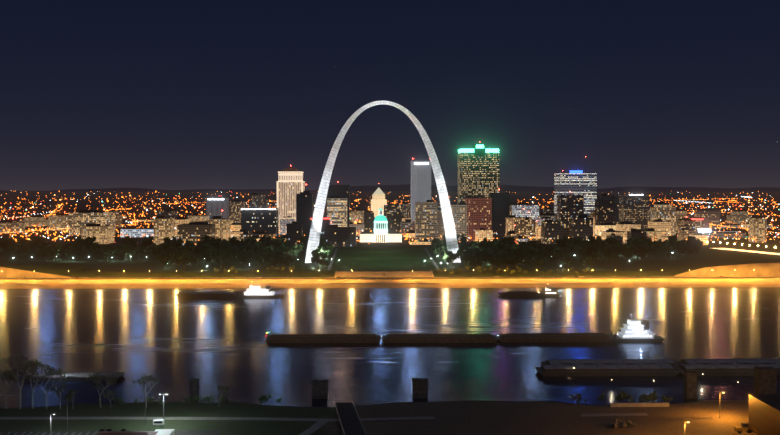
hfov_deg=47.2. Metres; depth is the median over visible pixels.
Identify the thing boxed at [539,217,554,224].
midrise building
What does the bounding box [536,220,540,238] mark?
midrise building
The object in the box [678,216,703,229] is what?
midrise building
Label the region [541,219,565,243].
midrise building
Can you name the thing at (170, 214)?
building
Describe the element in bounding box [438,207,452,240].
building
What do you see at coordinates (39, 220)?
building
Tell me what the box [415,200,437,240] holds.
brown building base
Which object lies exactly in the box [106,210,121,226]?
building
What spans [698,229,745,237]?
warehouse building
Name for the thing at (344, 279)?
road kerbs
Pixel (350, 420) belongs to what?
loading ramp
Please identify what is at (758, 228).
midrise building
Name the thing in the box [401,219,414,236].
wide building
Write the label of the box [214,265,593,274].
levee shrubs
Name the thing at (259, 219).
dark building glass
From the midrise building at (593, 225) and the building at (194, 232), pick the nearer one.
the building at (194, 232)
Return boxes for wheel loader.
[734,422,758,433]
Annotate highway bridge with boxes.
[706,241,779,258]
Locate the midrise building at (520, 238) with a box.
[518,236,527,240]
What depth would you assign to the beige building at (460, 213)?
1502.89 m
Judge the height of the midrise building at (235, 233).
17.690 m
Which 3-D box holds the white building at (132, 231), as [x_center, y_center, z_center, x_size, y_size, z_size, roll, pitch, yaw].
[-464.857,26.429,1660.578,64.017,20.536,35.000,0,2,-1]
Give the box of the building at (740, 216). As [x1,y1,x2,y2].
[726,209,751,223]
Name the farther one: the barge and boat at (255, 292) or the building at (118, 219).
the building at (118, 219)
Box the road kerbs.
[0,277,779,284]
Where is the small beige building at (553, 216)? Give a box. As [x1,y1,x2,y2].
[539,213,556,220]
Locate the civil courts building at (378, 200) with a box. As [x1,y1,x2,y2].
[371,183,386,216]
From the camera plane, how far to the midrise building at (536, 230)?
1559.72 m
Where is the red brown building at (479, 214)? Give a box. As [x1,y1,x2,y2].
[465,196,491,241]
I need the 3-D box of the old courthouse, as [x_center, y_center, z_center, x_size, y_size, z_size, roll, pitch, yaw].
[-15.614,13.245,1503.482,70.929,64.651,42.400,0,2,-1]
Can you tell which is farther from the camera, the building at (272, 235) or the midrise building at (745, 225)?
the midrise building at (745, 225)
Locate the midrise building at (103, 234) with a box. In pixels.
[81,224,113,243]
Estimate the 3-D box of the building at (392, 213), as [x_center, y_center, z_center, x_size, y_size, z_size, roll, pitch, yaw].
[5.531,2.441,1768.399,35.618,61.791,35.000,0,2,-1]
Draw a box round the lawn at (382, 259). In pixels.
[327,248,438,269]
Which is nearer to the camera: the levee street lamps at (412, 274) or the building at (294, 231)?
the levee street lamps at (412, 274)
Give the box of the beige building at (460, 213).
[450,202,468,241]
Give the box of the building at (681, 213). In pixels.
[676,208,689,219]
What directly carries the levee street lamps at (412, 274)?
on the bank ground at (134, 267)
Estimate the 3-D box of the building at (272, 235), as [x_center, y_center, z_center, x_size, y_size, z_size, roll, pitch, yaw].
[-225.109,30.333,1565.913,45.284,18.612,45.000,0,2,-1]
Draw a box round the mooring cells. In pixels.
[189,367,776,399]
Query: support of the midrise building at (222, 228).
on the bank ground at (134, 267)
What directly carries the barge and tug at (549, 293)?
on the river water
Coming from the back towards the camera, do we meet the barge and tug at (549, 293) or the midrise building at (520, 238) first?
the midrise building at (520, 238)
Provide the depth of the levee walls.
967.71 m
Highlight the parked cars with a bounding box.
[24,276,723,430]
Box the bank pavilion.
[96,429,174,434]
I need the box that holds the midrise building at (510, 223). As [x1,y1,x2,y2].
[506,208,531,232]
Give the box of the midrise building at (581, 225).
[569,214,592,241]
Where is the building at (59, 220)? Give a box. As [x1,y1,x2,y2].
[48,213,68,230]
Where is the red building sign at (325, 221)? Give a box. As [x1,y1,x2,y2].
[310,217,329,237]
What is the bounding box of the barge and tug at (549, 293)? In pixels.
[497,288,560,296]
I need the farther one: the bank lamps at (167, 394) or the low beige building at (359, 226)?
the low beige building at (359, 226)
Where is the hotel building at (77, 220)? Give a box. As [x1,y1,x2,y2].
[68,210,115,235]
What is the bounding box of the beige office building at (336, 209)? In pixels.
[327,196,346,226]
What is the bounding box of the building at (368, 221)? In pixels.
[364,208,373,232]
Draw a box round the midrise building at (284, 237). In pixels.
[274,235,286,241]
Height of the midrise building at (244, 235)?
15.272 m
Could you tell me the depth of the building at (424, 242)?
1433.63 m
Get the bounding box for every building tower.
[206,198,228,218]
[557,191,583,226]
[619,194,648,229]
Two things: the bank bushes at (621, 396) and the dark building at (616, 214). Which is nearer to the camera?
the bank bushes at (621, 396)
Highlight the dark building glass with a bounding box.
[241,208,278,235]
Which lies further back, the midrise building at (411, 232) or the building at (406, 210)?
the building at (406, 210)
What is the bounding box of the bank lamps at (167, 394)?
[50,392,723,434]
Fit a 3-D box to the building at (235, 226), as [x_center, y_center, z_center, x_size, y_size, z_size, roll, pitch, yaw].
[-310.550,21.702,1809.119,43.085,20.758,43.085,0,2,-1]
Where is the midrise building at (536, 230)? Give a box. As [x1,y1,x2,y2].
[535,222,537,239]
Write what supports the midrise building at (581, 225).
on the bank ground at (134, 267)
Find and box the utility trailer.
[152,419,163,426]
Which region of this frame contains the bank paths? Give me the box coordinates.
[0,403,668,434]
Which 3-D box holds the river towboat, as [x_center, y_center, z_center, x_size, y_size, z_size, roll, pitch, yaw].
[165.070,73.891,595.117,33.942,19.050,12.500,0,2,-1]
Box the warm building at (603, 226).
[595,223,615,234]
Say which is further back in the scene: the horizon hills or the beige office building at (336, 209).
the horizon hills
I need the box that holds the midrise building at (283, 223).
[279,216,295,234]
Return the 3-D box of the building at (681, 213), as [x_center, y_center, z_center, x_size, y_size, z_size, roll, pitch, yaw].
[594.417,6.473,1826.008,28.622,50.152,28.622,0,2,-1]
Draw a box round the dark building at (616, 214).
[612,196,618,220]
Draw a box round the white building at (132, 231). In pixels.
[120,226,153,236]
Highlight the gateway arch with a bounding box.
[305,101,460,262]
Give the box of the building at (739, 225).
[720,224,772,227]
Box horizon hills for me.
[0,184,779,191]
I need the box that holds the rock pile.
[608,418,635,427]
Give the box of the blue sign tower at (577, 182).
[554,156,596,216]
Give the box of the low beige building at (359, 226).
[349,223,363,235]
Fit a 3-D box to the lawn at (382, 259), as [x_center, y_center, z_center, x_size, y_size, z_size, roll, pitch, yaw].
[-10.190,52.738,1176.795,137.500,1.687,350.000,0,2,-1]
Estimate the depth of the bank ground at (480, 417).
370.16 m
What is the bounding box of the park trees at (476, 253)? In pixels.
[0,233,702,270]
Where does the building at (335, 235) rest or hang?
on the bank ground at (134, 267)
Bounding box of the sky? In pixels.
[0,0,779,190]
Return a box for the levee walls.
[0,258,779,277]
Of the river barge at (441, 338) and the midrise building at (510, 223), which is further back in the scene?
the midrise building at (510, 223)
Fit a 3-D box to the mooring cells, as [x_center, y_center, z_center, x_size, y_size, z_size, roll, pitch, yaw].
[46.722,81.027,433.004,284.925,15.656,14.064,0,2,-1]
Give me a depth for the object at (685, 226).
1694.72 m
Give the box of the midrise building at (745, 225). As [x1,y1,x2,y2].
[741,222,748,227]
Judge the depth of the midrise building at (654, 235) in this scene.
1510.04 m
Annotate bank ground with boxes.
[0,191,779,288]
[0,400,756,434]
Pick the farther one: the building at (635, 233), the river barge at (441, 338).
the building at (635, 233)
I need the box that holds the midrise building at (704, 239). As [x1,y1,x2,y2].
[689,233,707,244]
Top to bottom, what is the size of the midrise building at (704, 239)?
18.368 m
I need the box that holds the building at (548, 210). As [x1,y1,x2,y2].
[543,207,553,213]
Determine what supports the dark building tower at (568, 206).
on the bank ground at (134, 267)
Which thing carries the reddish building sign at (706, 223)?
on the bank ground at (134, 267)
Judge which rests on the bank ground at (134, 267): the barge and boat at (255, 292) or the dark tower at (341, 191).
the dark tower at (341, 191)
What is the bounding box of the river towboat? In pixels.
[610,314,664,341]
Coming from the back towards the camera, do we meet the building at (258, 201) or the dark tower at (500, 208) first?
the building at (258, 201)
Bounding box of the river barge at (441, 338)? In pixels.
[264,333,613,342]
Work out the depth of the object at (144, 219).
2402.24 m
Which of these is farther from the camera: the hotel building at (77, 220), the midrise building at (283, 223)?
the midrise building at (283, 223)
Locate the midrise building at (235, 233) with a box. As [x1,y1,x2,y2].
[230,229,248,237]
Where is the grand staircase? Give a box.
[334,270,433,277]
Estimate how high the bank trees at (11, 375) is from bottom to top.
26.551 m
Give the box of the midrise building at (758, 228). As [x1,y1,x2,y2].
[748,216,766,241]
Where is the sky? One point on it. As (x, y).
(95, 94)
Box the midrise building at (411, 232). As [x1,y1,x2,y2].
[405,230,414,237]
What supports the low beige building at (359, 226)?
on the bank ground at (134, 267)
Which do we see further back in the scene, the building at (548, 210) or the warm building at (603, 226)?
the building at (548, 210)
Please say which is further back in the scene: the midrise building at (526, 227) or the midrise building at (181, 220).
the midrise building at (181, 220)
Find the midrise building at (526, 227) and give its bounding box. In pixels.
[514,212,534,240]
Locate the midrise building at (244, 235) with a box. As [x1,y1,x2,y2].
[239,232,263,240]
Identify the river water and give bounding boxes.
[0,287,779,407]
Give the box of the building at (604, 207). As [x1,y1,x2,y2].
[595,194,614,224]
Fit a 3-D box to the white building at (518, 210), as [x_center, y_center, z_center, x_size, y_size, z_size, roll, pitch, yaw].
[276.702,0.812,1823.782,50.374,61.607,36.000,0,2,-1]
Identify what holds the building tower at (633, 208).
on the bank ground at (134, 267)
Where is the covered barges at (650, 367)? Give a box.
[535,358,779,376]
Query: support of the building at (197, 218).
on the bank ground at (134, 267)
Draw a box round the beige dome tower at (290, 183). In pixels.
[276,165,304,218]
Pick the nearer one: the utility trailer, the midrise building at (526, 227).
the utility trailer
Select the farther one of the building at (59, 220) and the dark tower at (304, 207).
the building at (59, 220)
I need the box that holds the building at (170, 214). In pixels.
[157,210,177,218]
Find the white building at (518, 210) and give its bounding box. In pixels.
[512,203,538,224]
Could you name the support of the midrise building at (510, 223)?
on the bank ground at (134, 267)
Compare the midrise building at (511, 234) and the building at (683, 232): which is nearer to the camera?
the midrise building at (511, 234)
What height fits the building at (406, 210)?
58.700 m
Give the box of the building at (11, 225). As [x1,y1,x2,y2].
[0,218,24,232]
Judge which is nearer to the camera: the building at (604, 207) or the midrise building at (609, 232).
the midrise building at (609, 232)
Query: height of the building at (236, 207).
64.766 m
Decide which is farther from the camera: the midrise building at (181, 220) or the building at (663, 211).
the building at (663, 211)
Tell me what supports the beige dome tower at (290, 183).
on the bank ground at (134, 267)
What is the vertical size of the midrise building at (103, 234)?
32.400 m
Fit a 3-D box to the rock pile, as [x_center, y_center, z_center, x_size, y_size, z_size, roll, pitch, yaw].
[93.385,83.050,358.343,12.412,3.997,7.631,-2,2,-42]
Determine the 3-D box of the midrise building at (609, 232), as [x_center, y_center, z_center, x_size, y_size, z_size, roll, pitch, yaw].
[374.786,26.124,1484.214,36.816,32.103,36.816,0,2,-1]
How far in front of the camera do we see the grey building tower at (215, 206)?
1893.56 m
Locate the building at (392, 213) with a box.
[384,203,401,232]
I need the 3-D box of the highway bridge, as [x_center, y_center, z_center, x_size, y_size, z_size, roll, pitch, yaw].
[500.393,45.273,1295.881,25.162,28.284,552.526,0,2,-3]
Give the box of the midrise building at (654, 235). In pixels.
[642,228,668,241]
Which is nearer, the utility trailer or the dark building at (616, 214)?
the utility trailer
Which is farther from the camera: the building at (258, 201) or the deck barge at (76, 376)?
the building at (258, 201)
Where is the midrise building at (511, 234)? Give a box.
[505,225,517,243]
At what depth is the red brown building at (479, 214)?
1503.20 m
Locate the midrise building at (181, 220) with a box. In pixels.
[175,216,189,235]
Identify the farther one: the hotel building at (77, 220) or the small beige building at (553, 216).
the small beige building at (553, 216)
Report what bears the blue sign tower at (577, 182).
on the bank ground at (134, 267)
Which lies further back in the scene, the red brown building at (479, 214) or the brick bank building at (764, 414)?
the red brown building at (479, 214)
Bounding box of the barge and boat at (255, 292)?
[175,286,283,297]
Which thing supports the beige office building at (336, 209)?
on the bank ground at (134, 267)
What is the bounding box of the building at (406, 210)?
[402,202,410,217]
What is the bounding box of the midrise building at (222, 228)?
[209,210,229,240]
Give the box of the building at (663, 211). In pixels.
[650,202,675,234]
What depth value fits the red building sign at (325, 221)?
1478.94 m
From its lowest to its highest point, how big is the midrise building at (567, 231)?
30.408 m
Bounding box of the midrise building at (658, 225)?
[648,219,670,235]
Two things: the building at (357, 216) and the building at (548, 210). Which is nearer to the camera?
the building at (357, 216)
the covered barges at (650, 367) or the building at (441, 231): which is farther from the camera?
the building at (441, 231)
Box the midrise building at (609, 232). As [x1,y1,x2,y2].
[601,230,626,242]
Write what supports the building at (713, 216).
on the bank ground at (134, 267)
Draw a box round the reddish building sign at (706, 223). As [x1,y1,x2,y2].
[690,217,708,228]
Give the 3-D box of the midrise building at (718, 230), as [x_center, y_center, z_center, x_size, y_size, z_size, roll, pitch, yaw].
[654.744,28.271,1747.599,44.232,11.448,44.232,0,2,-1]
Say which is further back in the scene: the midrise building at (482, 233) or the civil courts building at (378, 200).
the civil courts building at (378, 200)
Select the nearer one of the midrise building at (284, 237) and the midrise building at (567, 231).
the midrise building at (567, 231)
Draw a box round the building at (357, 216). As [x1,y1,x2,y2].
[351,209,363,223]
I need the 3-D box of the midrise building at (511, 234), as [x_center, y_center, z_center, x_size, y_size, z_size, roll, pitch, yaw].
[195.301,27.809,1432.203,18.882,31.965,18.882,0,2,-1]
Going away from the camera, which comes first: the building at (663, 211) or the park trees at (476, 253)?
the park trees at (476, 253)
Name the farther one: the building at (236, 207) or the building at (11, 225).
the building at (236, 207)
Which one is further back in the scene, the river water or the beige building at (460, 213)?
the beige building at (460, 213)
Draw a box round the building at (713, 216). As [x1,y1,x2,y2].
[695,209,720,227]
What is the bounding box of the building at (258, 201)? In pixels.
[249,193,267,207]
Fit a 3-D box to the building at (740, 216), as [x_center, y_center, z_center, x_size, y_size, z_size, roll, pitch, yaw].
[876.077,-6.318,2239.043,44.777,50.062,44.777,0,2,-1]
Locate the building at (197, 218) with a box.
[188,214,208,221]
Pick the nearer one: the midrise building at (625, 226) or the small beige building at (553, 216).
the midrise building at (625, 226)
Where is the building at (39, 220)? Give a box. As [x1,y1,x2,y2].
[19,211,48,226]
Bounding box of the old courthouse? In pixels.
[360,208,401,242]
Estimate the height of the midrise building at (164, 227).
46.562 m
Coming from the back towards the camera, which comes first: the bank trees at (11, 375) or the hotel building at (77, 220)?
the hotel building at (77, 220)
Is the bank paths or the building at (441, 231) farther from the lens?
the building at (441, 231)
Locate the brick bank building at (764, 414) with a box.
[749,394,779,434]
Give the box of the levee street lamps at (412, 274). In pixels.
[99,269,711,278]
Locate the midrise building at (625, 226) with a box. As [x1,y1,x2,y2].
[616,222,640,231]
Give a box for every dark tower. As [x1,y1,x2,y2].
[296,184,312,237]
[326,185,349,226]
[489,189,509,239]
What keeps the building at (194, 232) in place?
on the bank ground at (134, 267)
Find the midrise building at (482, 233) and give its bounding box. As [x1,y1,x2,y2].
[475,228,492,241]
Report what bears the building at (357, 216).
on the bank ground at (134, 267)
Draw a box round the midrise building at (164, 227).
[154,216,174,244]
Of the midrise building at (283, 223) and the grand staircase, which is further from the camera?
the midrise building at (283, 223)
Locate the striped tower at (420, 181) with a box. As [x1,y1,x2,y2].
[411,158,430,221]
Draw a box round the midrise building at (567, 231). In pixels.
[566,227,568,238]
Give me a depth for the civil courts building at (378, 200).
1999.82 m
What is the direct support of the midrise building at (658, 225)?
on the bank ground at (134, 267)
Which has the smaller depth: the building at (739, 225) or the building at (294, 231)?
the building at (294, 231)
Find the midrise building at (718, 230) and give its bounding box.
[711,229,739,231]
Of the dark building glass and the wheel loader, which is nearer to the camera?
the wheel loader
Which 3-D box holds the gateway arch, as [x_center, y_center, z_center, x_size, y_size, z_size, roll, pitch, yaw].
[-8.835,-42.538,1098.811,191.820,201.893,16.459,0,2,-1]
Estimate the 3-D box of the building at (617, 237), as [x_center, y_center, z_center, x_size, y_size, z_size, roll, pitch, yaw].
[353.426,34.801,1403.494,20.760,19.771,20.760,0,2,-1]
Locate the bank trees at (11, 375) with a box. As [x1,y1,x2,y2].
[0,351,580,409]
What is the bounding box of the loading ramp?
[334,402,366,434]
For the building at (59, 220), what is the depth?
1888.56 m
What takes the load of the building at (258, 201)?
on the bank ground at (134, 267)
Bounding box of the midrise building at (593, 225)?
[590,217,594,235]
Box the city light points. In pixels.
[0,191,779,243]
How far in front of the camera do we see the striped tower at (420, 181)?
1899.74 m
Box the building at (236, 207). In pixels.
[229,200,244,222]
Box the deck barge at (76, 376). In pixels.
[22,372,124,380]
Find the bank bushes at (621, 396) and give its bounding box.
[63,391,672,404]

